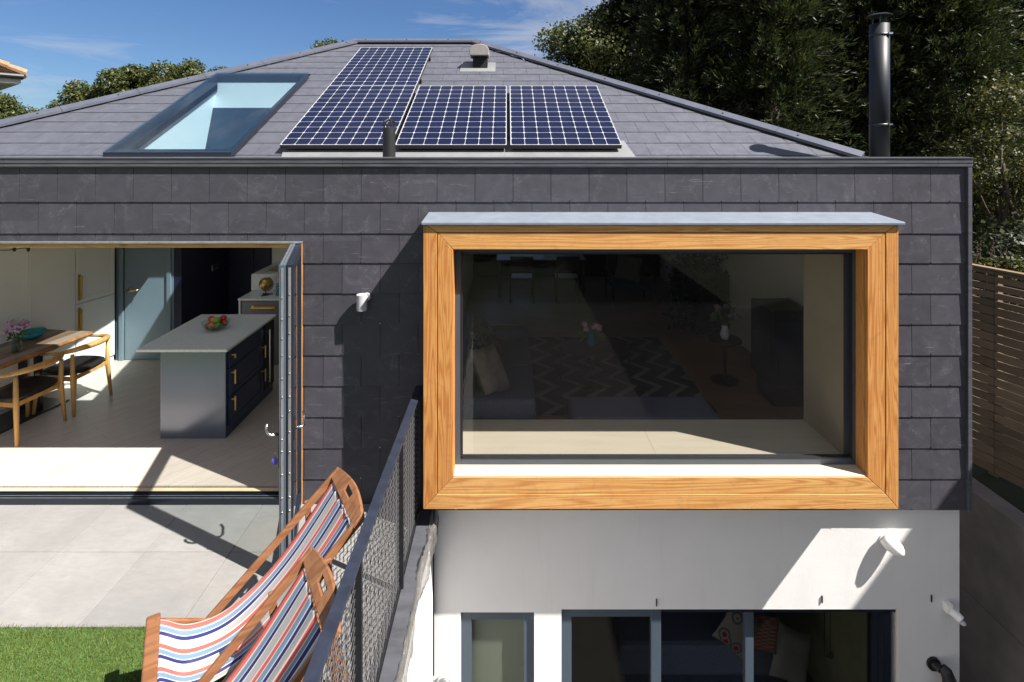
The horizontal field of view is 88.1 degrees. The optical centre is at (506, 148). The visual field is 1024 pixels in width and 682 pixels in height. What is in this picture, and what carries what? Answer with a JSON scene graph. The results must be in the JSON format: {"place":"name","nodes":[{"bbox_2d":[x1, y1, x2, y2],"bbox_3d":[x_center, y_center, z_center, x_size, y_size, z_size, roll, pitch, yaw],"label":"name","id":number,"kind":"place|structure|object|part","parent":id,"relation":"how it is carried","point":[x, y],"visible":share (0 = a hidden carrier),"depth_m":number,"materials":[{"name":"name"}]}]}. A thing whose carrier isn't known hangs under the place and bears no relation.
{"place":"outdoors","nodes":[
{"label":"outdoors","id":0,"kind":"place"},
{"bbox_2d":[0,59,26,90],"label":"neighbour house","id":1,"kind":"structure","parent":0,"point":[11,75],"depth_m":11.88,"materials":[{"name":"white tile"}]},
{"bbox_2d":[0,620,227,681],"bbox_3d":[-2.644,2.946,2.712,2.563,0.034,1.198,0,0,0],"label":"lawn grass","id":2,"kind":"structure","parent":0,"point":[66,654],"depth_m":3.09,"materials":[{"name":"green plant"}]},
{"bbox_2d":[136,314,276,438],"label":"kitchen island","id":3,"kind":"structure","parent":0,"point":[216,384],"depth_m":5.33,"materials":[{"name":"blue paint"}]},
{"bbox_2d":[201,319,230,330],"bbox_3d":[-3.228,1.954,5.870,0.290,0.085,0.290,0,0,0],"label":"fruit bowl","id":4,"kind":"object","parent":3,"relation":"on","point":[214,329],"visible":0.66,"depth_m":5.82,"materials":[{"name":"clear glass"}]},
{"bbox_2d":[208,323,214,328],"bbox_3d":[-3.228,1.937,5.790,0.076,0.068,0.076,0,0,0],"label":"fruit","id":5,"kind":"object","parent":4,"relation":"in","point":[211,325],"visible":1,"depth_m":5.77,"materials":[{"name":"orange food"}]},
{"bbox_2d":[215,322,221,328],"bbox_3d":[-3.179,1.942,5.820,0.076,0.068,0.076,0,0,0],"label":"fruit","id":6,"kind":"object","parent":4,"relation":"in","point":[218,325],"visible":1,"depth_m":5.80,"materials":[{"name":"green food"}]},
{"bbox_2d":[213,317,219,322],"bbox_3d":[-3.199,1.887,5.830,0.076,0.068,0.076,0,0,0],"label":"fruit","id":7,"kind":"object","parent":6,"relation":"on","point":[216,319],"visible":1,"depth_m":5.81,"materials":[{"name":"green food"}]},
{"bbox_2d":[220,315,226,320],"bbox_3d":[-3.174,1.892,5.920,0.076,0.068,0.076,0,0,0],"label":"fruit","id":8,"kind":"object","parent":4,"relation":"in","point":[223,317],"visible":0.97,"depth_m":5.90,"materials":[{"name":"red food"}]},
{"bbox_2d":[221,320,227,325],"bbox_3d":[-3.148,1.937,5.900,0.076,0.068,0.076,0,0,0],"label":"fruit","id":9,"kind":"object","parent":4,"relation":"in","point":[224,323],"visible":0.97,"depth_m":5.88,"materials":[{"name":"red food"}]},
{"bbox_3d":[-2.776,2.413,6.222,0.071,0.755,0.245,0,0,0],"label":"wine cooler door","id":10,"kind":"part","parent":3,"relation":"part of","materials":[{"name":"black glass"}]},
{"bbox_2d":[0,504,418,681],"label":"terrace paving","id":11,"kind":"structure","parent":0,"point":[83,566],"depth_m":3.79,"materials":[{"name":"ceramic"}]},
{"bbox_2d":[141,467,364,681],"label":"deck chair","id":12,"kind":"object","parent":11,"relation":"on","point":[183,649],"visible":0.87,"depth_m":2.88,"materials":[{"name":"multicoloured fabric"}]},
{"bbox_2d":[197,546,341,681],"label":"deck chair","id":13,"kind":"object","parent":11,"relation":"on","point":[282,648],"visible":0.91,"depth_m":2.41,"materials":[{"name":"fabric"}]},
{"bbox_2d":[276,283,278,295],"bbox_3d":[-3.086,1.916,7.220,0.132,0.162,0.132,0,0,0],"label":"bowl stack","id":14,"kind":"object","parent":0,"point":[277,289],"visible":0.38,"depth_m":7.17,"materials":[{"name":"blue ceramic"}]},
{"bbox_2d":[407,557,432,681],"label":"terrace base","id":15,"kind":"object","parent":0,"point":[420,668],"depth_m":3.95,"materials":[{"name":"white paint"}]},
{"bbox_2d":[302,385,422,681],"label":"balustrade","id":16,"kind":"object","parent":15,"relation":"on","point":[352,583],"visible":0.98,"depth_m":2.92,"materials":[{"name":"metal"}]},
{"bbox_2d":[379,503,432,681],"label":"edge flashing","id":17,"kind":"object","parent":15,"relation":"attached to","point":[394,649],"visible":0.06,"depth_m":3.40,"materials":[{"name":"metal"}]},
{"bbox_2d":[393,509,438,681],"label":"plastic sheeting","id":18,"kind":"object","parent":17,"relation":"attached to","point":[423,571],"visible":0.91,"depth_m":3.60,"materials":[{"name":"grey plastic"}]},
{"bbox_2d":[0,0,891,127],"label":"sky","id":19,"kind":"structure","parent":0,"point":[56,41],"materials":[{"name":"blue"}]},
{"bbox_2d":[671,257,728,333],"bbox_3d":[3.215,2.422,8.900,0.470,0.945,1.400,0,0,0],"label":"tree","id":20,"kind":"object","parent":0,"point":[702,313],"visible":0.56,"depth_m":8.20,"materials":[{"name":"green plant"}]},
{"bbox_3d":[2.989,2.370,9.360,0.018,0.800,0.440,0,0,0],"label":"door panel","id":21,"kind":"part","parent":20,"relation":"part of","materials":[{"name":"green plant"}]},
{"bbox_3d":[2.989,2.370,8.900,0.018,0.800,0.440,0,0,0],"label":"door panel","id":22,"kind":"part","parent":20,"relation":"part of","materials":[{"name":"green plant"}]},
{"bbox_3d":[2.989,2.370,8.440,0.018,0.800,0.440,0,0,0],"label":"door panel","id":23,"kind":"part","parent":20,"relation":"part of","materials":[{"name":"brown wood"}]},
{"bbox_2d":[972,288,1023,512],"bbox_3d":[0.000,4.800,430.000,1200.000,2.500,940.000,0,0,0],"label":"garden","id":24,"kind":"object","parent":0,"point":[1009,492],"depth_m":5.59,"materials":[{"name":"green plant"}]},
{"bbox_2d":[0,91,28,118],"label":"garden tree","id":25,"kind":"object","parent":24,"relation":"on","point":[8,103],"visible":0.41,"depth_m":22.02,"materials":[{"name":"green plant"}]},
{"bbox_2d":[0,106,44,119],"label":"garden tree","id":26,"kind":"object","parent":24,"relation":"on","point":[18,112],"visible":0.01,"depth_m":21.66,"materials":[{"name":"green plant"}]},
{"bbox_2d":[45,79,91,116],"bbox_3d":[-17.774,0.363,22.117,3.303,6.386,3.051,0,0,0],"label":"garden tree","id":27,"kind":"object","parent":24,"relation":"on","point":[73,90],"visible":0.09,"depth_m":21.19,"materials":[{"name":"green plant"}]},
{"bbox_2d":[82,63,164,98],"bbox_3d":[-15.751,-0.021,21.990,3.020,7.152,2.820,0,0,-30],"label":"garden tree","id":28,"kind":"object","parent":24,"relation":"on","point":[125,78],"visible":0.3,"depth_m":21.32,"materials":[{"name":"green plant"}]},
{"bbox_2d":[143,57,206,86],"bbox_3d":[-13.605,-0.142,22.118,2.904,7.393,2.935,0,0,43],"label":"garden tree","id":29,"kind":"object","parent":24,"relation":"on","point":[186,69],"visible":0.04,"depth_m":21.49,"materials":[{"name":"green plant"}]},
{"bbox_2d":[207,65,227,71],"bbox_3d":[-11.804,0.074,21.925,2.444,6.961,2.388,0,0,0],"label":"garden tree","id":30,"kind":"object","parent":24,"relation":"on","point":[221,67],"depth_m":21.44,"materials":[{"name":"green plant"}]},
{"bbox_2d":[309,37,343,48],"bbox_3d":[-7.319,-0.561,21.991,2.177,8.233,2.442,0,0,-30],"label":"garden tree","id":31,"kind":"object","parent":24,"relation":"on","point":[320,44],"visible":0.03,"depth_m":21.36,"materials":[{"name":"green plant"}]},
{"bbox_2d":[532,0,649,83],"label":"broadleaf tree","id":32,"kind":"object","parent":24,"relation":"on","point":[588,38],"visible":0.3,"depth_m":16.12,"materials":[{"name":"green plant"}]},
{"bbox_2d":[592,0,690,86],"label":"conifer tree","id":33,"kind":"object","parent":24,"relation":"on","point":[622,11],"visible":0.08,"depth_m":15.88,"materials":[{"name":"green plant"}]},
{"bbox_2d":[616,0,763,277],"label":"conifer tree","id":34,"kind":"object","parent":24,"relation":"on","point":[662,61],"visible":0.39,"depth_m":13.04,"materials":[{"name":"green plant"}]},
{"bbox_2d":[688,0,795,129],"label":"conifer tree","id":35,"kind":"object","parent":24,"relation":"on","point":[743,73],"visible":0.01,"depth_m":15.78,"materials":[{"name":"green plant"}]},
{"bbox_2d":[687,0,868,156],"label":"conifer tree","id":36,"kind":"object","parent":24,"relation":"on","point":[784,93],"visible":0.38,"depth_m":12.32,"materials":[{"name":"green plant"}]},
{"bbox_2d":[756,0,902,146],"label":"conifer tree","id":37,"kind":"object","parent":24,"relation":"on","point":[826,61],"visible":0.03,"depth_m":15.90,"materials":[{"name":"green plant"}]},
{"bbox_2d":[656,210,1023,372],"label":"garden hedge","id":38,"kind":"object","parent":24,"relation":"on","point":[1017,241],"visible":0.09,"depth_m":8.53,"materials":[{"name":"green plant"}]},
{"bbox_2d":[783,0,985,252],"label":"conifer tree","id":39,"kind":"object","parent":24,"relation":"on","point":[862,10],"visible":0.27,"depth_m":12.45,"materials":[{"name":"green plant"}]},
{"bbox_2d":[831,0,1009,246],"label":"conifer tree","id":40,"kind":"object","parent":24,"relation":"on","point":[956,93],"depth_m":15.32,"materials":[{"name":"green plant"}]},
{"bbox_2d":[851,0,1023,289],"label":"conifer tree","id":41,"kind":"object","parent":24,"relation":"on","point":[972,35],"visible":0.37,"depth_m":12.00,"materials":[{"name":"green plant"}]},
{"bbox_2d":[921,69,1023,255],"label":"yellowing tree","id":42,"kind":"object","parent":24,"relation":"on","point":[1005,181],"visible":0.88,"depth_m":9.84,"materials":[{"name":"green plant"}]},
{"bbox_2d":[964,0,1023,100],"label":"conifer tree","id":43,"kind":"object","parent":24,"relation":"on","point":[990,29],"depth_m":16.37,"materials":[{"name":"green plant"}]},
{"bbox_2d":[971,0,1023,246],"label":"conifer tree","id":44,"kind":"object","parent":24,"relation":"on","point":[1020,4],"visible":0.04,"depth_m":14.44,"materials":[{"name":"green plant"}]},
{"bbox_2d":[972,259,1023,416],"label":"tree","id":45,"kind":"object","parent":24,"relation":"on","point":[1006,285],"visible":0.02,"depth_m":6.50,"materials":[{"name":"green plant"}]},
{"bbox_2d":[972,241,1023,296],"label":"seed head plant","id":46,"kind":"object","parent":24,"relation":"on","point":[996,262],"visible":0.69,"depth_m":6.23,"materials":[{"name":"green plant"}]},
{"bbox_3d":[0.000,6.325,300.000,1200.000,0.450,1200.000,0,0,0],"label":"ground","id":47,"kind":"structure","parent":0,"visible":0},
{"bbox_2d":[0,39,973,681],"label":"modern house","id":48,"kind":"structure","parent":47,"relation":"on","point":[562,541],"depth_m":4.44,"materials":[{"name":"tile"}]},
{"bbox_2d":[0,248,29,251],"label":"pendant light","id":49,"kind":"object","parent":48,"relation":"hanging from","point":[15,249],"visible":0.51,"depth_m":5.58,"materials":[{"name":"black metal"}]},
{"bbox_2d":[0,353,66,446],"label":"elbow chair","id":50,"kind":"object","parent":48,"relation":"on","point":[28,389],"visible":0.99,"depth_m":5.37,"materials":[{"name":"brown wood"}]},
{"bbox_2d":[0,329,92,433],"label":"dining table","id":51,"kind":"object","parent":48,"relation":"on","point":[48,340],"visible":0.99,"depth_m":5.83,"materials":[{"name":"brown wood"}]},
{"bbox_2d":[2,318,31,352],"bbox_3d":[-5.215,1.968,5.629,0.180,0.364,0.238,0,0,-16],"label":"flower vase","id":52,"kind":"object","parent":51,"relation":"on","point":[22,325],"visible":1,"depth_m":5.59,"materials":[{"name":"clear glass"}]},
{"bbox_2d":[17,327,46,339],"bbox_3d":[-5.390,2.107,6.000,0.260,0.085,0.257,0,0,0],"label":"teal bowl","id":53,"kind":"object","parent":51,"relation":"on","point":[33,333],"visible":0.88,"depth_m":6.02,"materials":[{"name":"ceramic"}]},
{"bbox_2d":[28,248,114,382],"bbox_3d":[-5.660,1.694,6.710,0.577,2.402,1.080,0,0,11],"label":"tall cupboard","id":54,"kind":"object","parent":48,"relation":"on","point":[71,289],"visible":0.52,"depth_m":6.65,"materials":[{"name":"beige paint"}]},
{"bbox_3d":[-5.494,1.647,6.403,0.020,2.295,0.532,0,0,11],"label":"door panel","id":55,"kind":"part","parent":54,"relation":"part of","materials":[{"name":"beige paint"}]},
{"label":"door panel","id":56,"kind":"part","parent":54,"relation":"part of","materials":[{"name":"beige paint"}]},
{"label":"door panel","id":57,"kind":"part","parent":54,"relation":"part of","materials":[{"name":"beige paint"}]},
{"bbox_2d":[32,334,112,416],"bbox_3d":[-4.851,2.520,5.987,0.588,0.754,0.610,0,0,4],"label":"elbow chair","id":58,"kind":"object","parent":48,"relation":"on","point":[76,368],"visible":0.84,"depth_m":5.89,"materials":[{"name":"brown wood"}]},
{"bbox_2d":[124,248,165,359],"bbox_3d":[-4.956,1.825,7.242,0.581,2.129,0.116,0,0,0],"label":"kitchen door","id":59,"kind":"structure","parent":48,"relation":"in","point":[145,268],"depth_m":7.25,"materials":[{"name":"blue paint"}]},
{"bbox_2d":[212,263,218,270],"bbox_3d":[-4.453,1.800,8.085,0.014,0.090,0.180,0,0,0],"label":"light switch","id":60,"kind":"object","parent":48,"relation":"attached to","point":[215,266],"visible":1,"depth_m":8.08,"materials":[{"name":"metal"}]},
{"bbox_2d":[227,248,253,313],"bbox_3d":[-4.300,1.768,8.460,0.471,2.235,0.079,0,0,0],"label":"navy door","id":61,"kind":"structure","parent":48,"relation":"in","point":[241,260],"depth_m":8.48,"materials":[{"name":"paint"}]},
{"bbox_2d":[238,261,280,364],"bbox_3d":[-2.955,2.330,7.679,1.310,1.130,1.322,0,0,0],"label":"kitchen unit","id":62,"kind":"object","parent":48,"relation":"on","point":[253,302],"visible":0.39,"depth_m":7.08,"materials":[{"name":"grey paint"}]},
{"bbox_2d":[259,277,272,296],"bbox_3d":[-3.305,1.874,7.251,0.174,0.250,0.177,0,0,-45],"label":"globe","id":63,"kind":"object","parent":62,"relation":"on","point":[265,283],"visible":1,"depth_m":7.20,"materials":[{"name":"gold metal"}]},
{"bbox_2d":[265,244,295,557],"bbox_3d":[-1.695,1.851,3.977,0.140,2.137,0.870,0,0,-17],"label":"bifold door","id":64,"kind":"structure","parent":48,"relation":"in","point":[281,434],"depth_m":3.58,"materials":[{"name":"grey metal"}]},
{"bbox_2d":[271,452,277,464],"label":"door keys","id":65,"kind":"object","parent":64,"relation":"hanging from","point":[274,460],"depth_m":3.60,"materials":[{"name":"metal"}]},
{"bbox_2d":[286,244,305,548],"bbox_3d":[-1.570,1.853,4.016,0.115,2.133,0.870,0,0,-17],"label":"bifold door","id":66,"kind":"structure","parent":48,"relation":"in","point":[294,422],"depth_m":3.67,"materials":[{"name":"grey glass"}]},
{"bbox_2d":[280,86,415,148],"bbox_3d":[-1.630,-0.386,5.735,1.084,0.765,1.411,0,0,0],"label":"solar panel","id":67,"kind":"object","parent":48,"relation":"attached to","point":[344,117],"visible":0.82,"depth_m":5.59,"materials":[{"name":"blue glass"}]},
{"bbox_2d":[356,293,370,311],"bbox_3d":[-1.183,1.254,4.348,0.086,0.130,0.122,0,0,12],"label":"wall light","id":68,"kind":"object","parent":48,"relation":"attached to","point":[362,299],"visible":1,"depth_m":4.30,"materials":[{"name":"grey metal"}]},
{"bbox_2d":[329,47,432,88],"bbox_3d":[-1.630,-1.119,7.137,1.084,0.765,1.411,0,0,0],"label":"solar panel","id":69,"kind":"object","parent":48,"relation":"attached to","point":[385,66],"visible":0.98,"depth_m":7.02,"materials":[{"name":"blue glass"}]},
{"bbox_2d":[383,119,395,156],"bbox_3d":[-1.046,-0.059,4.700,0.112,0.419,0.112,0,0,0],"label":"vent pipe","id":70,"kind":"object","parent":48,"relation":"on","point":[389,141],"visible":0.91,"depth_m":4.65,"materials":[{"name":"black plastic"}]},
{"bbox_2d":[433,674,452,681],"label":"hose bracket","id":71,"kind":"object","parent":48,"relation":"attached to","point":[444,676],"visible":0.97,"depth_m":4.43,"materials":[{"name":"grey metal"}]},
{"bbox_2d":[396,86,507,148],"bbox_3d":[-0.532,-0.386,5.735,1.084,0.765,1.411,0,0,0],"label":"solar panel","id":72,"kind":"object","parent":48,"relation":"attached to","point":[456,117],"visible":0.9,"depth_m":5.54,"materials":[{"name":"blue glass"}]},
{"bbox_2d":[460,44,495,71],"bbox_3d":[-0.397,-1.236,7.310,0.480,0.390,0.340,0,0,0],"label":"roof vent","id":73,"kind":"object","parent":48,"relation":"on","point":[479,54],"visible":1,"depth_m":7.25,"materials":[{"name":"metal"}]},
{"bbox_2d":[462,612,533,681],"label":"lower window","id":74,"kind":"structure","parent":48,"relation":"in","point":[497,646],"depth_m":4.59,"materials":[{"name":"grey glass"}]},
{"bbox_2d":[463,310,535,419],"bbox_3d":[-0.230,2.502,5.970,1.020,0.785,2.100,0,0,0],"label":"sofa","id":75,"kind":"object","parent":48,"relation":"on","point":[516,400],"visible":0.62,"depth_m":5.48,"materials":[{"name":"grey fabric"}]},
{"bbox_2d":[470,317,503,357],"bbox_3d":[-0.220,2.210,6.000,0.140,0.500,0.500,-31,-8,13],"label":"dark cushion","id":76,"kind":"object","parent":75,"relation":"on","point":[482,334],"visible":0.62,"depth_m":5.94,"materials":[{"name":"fabric"}]},
{"bbox_2d":[468,344,509,394],"bbox_3d":[-0.170,2.220,5.300,0.150,0.500,0.500,-33,-25,18],"label":"linen cushion","id":77,"kind":"object","parent":75,"relation":"on","point":[489,370],"visible":0.94,"depth_m":5.19,"materials":[{"name":"beige fabric"}]},
{"bbox_2d":[509,256,533,302],"bbox_3d":[0.280,2.455,10.150,0.464,0.881,0.472,0,0,0],"label":"side chair","id":78,"kind":"object","parent":48,"relation":"on","point":[521,263],"visible":1,"depth_m":9.92,"materials":[{"name":"brown wood"}]},
{"bbox_2d":[497,254,585,296],"bbox_3d":[0.675,2.527,10.600,1.750,0.735,0.600,0,0,0],"label":"writing table","id":79,"kind":"object","parent":48,"relation":"on","point":[537,257],"visible":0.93,"depth_m":10.53,"materials":[{"name":"brown wood"}]},
{"bbox_2d":[480,254,605,254],"bbox_3d":[0.900,1.575,12.040,3.000,1.650,0.040,0,0,0],"label":"rear window","id":80,"kind":"structure","parent":48,"relation":"in","point":[480,254],"depth_m":12.02,"materials":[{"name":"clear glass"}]},
{"bbox_2d":[509,86,621,148],"bbox_3d":[0.564,-0.386,5.735,1.084,0.765,1.411,0,0,0],"label":"solar panel","id":81,"kind":"object","parent":48,"relation":"attached to","point":[559,117],"visible":1,"depth_m":5.54,"materials":[{"name":"blue glass"}]},
{"bbox_2d":[554,256,579,302],"bbox_3d":[1.150,2.455,10.150,0.464,0.881,0.472,0,0,0],"label":"side chair","id":82,"kind":"object","parent":48,"relation":"on","point":[567,263],"visible":1,"depth_m":9.92,"materials":[{"name":"brown wood"}]},
{"bbox_2d":[561,609,660,681],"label":"sliding door","id":83,"kind":"structure","parent":48,"relation":"in","point":[654,615],"depth_m":4.50,"materials":[{"name":"grey metal"}]},
{"bbox_2d":[528,337,718,414],"bbox_3d":[1.275,2.887,6.925,2.050,0.012,2.350,0,0,0],"label":"rug","id":84,"kind":"object","parent":48,"relation":"on","point":[657,370],"visible":0.5,"depth_m":6.73,"materials":[{"name":"grey fabric"}]},
{"bbox_2d":[560,336,630,390],"bbox_3d":[1.116,2.685,6.655,0.950,0.420,0.628,0,0,-17],"label":"coffee table","id":85,"kind":"object","parent":84,"relation":"on","point":[604,348],"visible":0.99,"depth_m":6.56,"materials":[{"name":"brown wood"}]},
{"bbox_2d":[577,321,606,346],"bbox_3d":[1.065,2.314,6.591,0.352,0.321,0.228,0,0,32],"label":"flower vase","id":86,"kind":"object","parent":85,"relation":"on","point":[590,341],"visible":1,"depth_m":6.60,"materials":[{"name":"teal ceramic"}]},
{"bbox_2d":[604,254,655,308],"bbox_3d":[2.300,2.423,10.015,0.790,0.946,0.918,0,0,0],"label":"armchair","id":87,"kind":"object","parent":48,"relation":"on","point":[623,284],"visible":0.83,"depth_m":9.90,"materials":[{"name":"black fabric"}]},
{"bbox_2d":[614,254,642,281],"bbox_3d":[2.300,2.250,10.020,0.480,0.480,0.140,10,-22,12],"label":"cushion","id":88,"kind":"object","parent":87,"relation":"on","point":[628,267],"visible":1,"depth_m":9.96,"materials":[{"name":"grey fabric"}]},
{"bbox_2d":[568,397,719,419],"bbox_3d":[1.320,2.708,5.185,1.400,0.375,0.470,0,0,0],"label":"ottoman","id":89,"kind":"object","parent":48,"relation":"on","point":[639,408],"visible":0.3,"depth_m":5.14,"materials":[{"name":"grey fabric"}]},
{"bbox_2d":[421,212,904,508],"bbox_3d":[1.191,1.640,4.452,3.685,2.233,0.853,0,0,0],"label":"bay window","id":90,"kind":"structure","parent":48,"relation":"in","point":[843,454],"depth_m":4.06,"materials":[{"name":"brown wood"}]},
{"bbox_2d":[612,612,784,681],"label":"sofa","id":91,"kind":"object","parent":48,"relation":"on","point":[693,649],"visible":0.56,"depth_m":5.61,"materials":[{"name":"blue fabric"}]},
{"bbox_2d":[712,612,762,659],"bbox_3d":[2.334,4.860,5.350,0.400,0.400,0.120,40,-12,0],"label":"patterned cushion","id":92,"kind":"object","parent":91,"relation":"on","point":[728,632],"visible":0.65,"depth_m":5.30,"materials":[{"name":"fabric"}]},
{"bbox_2d":[754,614,779,654],"bbox_3d":[2.628,4.984,5.450,0.340,0.340,0.120,12,-10,0],"label":"checked cushion","id":93,"kind":"object","parent":91,"relation":"on","point":[765,638],"visible":0.73,"depth_m":5.40,"materials":[{"name":"red fabric"}]},
{"bbox_2d":[769,621,811,681],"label":"cream cushion","id":94,"kind":"object","parent":91,"relation":"on","point":[790,661],"visible":0.91,"depth_m":5.45,"materials":[{"name":"beige fabric"}]},
{"bbox_2d":[708,333,741,386],"bbox_3d":[2.720,2.630,6.600,0.400,0.530,0.394,0,0,0],"label":"side table","id":95,"kind":"object","parent":48,"relation":"on","point":[724,379],"visible":0.94,"depth_m":6.58,"materials":[{"name":"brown wood"}]},
{"bbox_2d":[709,304,743,339],"bbox_3d":[2.716,2.141,6.557,0.417,0.448,0.196,0,0,35],"label":"flower vase","id":96,"kind":"object","parent":95,"relation":"on","point":[724,333],"visible":1,"depth_m":6.56,"materials":[{"name":"white ceramic"}]},
{"bbox_2d":[743,612,753,681],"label":"sliding door","id":97,"kind":"structure","parent":48,"relation":"in","point":[748,617],"depth_m":4.60,"materials":[{"name":"grey metal"}]},
{"bbox_2d":[751,298,803,405],"bbox_3d":[3.175,2.348,6.144,0.450,1.095,0.512,0,0,0],"label":"fireplace","id":98,"kind":"object","parent":48,"relation":"on","point":[777,345],"visible":0.78,"depth_m":5.94,"materials":[{"name":"black metal"}]},
{"bbox_3d":[3.175,2.200,5.894,0.350,0.600,0.012,0,0,0],"label":"glass door","id":99,"kind":"part","parent":98,"relation":"part of","materials":[{"name":"black glass"}]},
{"bbox_2d":[824,612,833,658],"bbox_3d":[2.969,4.051,4.880,0.089,1.302,0.040,0,0,0],"label":"blind cord","id":100,"kind":"object","parent":48,"relation":"hanging from","point":[831,655],"visible":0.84,"depth_m":4.88,"materials":[{"name":"black plastic"}]},
{"bbox_2d":[866,12,892,156],"bbox_3d":[3.344,-0.534,4.750,0.200,1.368,0.200,0,0,0],"label":"flue pipe","id":101,"kind":"object","parent":48,"relation":"on","point":[879,124],"visible":0.96,"depth_m":4.69,"materials":[{"name":"metal"}]},
{"bbox_2d":[879,533,904,556],"bbox_3d":[3.215,3.299,4.411,0.131,0.142,0.168,0,0,-25],"label":"spot light","id":102,"kind":"object","parent":48,"relation":"attached to","point":[891,543],"visible":1,"depth_m":4.38,"materials":[{"name":"white plastic"}]},
{"bbox_2d":[926,656,956,681],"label":"outside lamp","id":103,"kind":"object","parent":48,"relation":"attached to","point":[933,663],"visible":1,"depth_m":4.38,"materials":[{"name":"black plastic"}]},
{"bbox_2d":[943,600,965,625],"bbox_3d":[3.724,3.868,4.404,0.076,0.113,0.156,0,0,-27],"label":"motion sensor","id":104,"kind":"object","parent":48,"relation":"attached to","point":[950,610],"visible":1,"depth_m":4.40,"materials":[{"name":"white plastic"}]},
{"bbox_2d":[959,477,1023,681],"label":"retaining wall","id":105,"kind":"structure","parent":47,"relation":"on","point":[991,580],"depth_m":5.30,"materials":[{"name":"concrete"}]},
{"bbox_2d":[972,263,1023,488],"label":"slatted fence","id":106,"kind":"object","parent":105,"relation":"on","point":[993,456],"visible":0.52,"depth_m":5.69,"materials":[{"name":"brown wood"}]}
]}

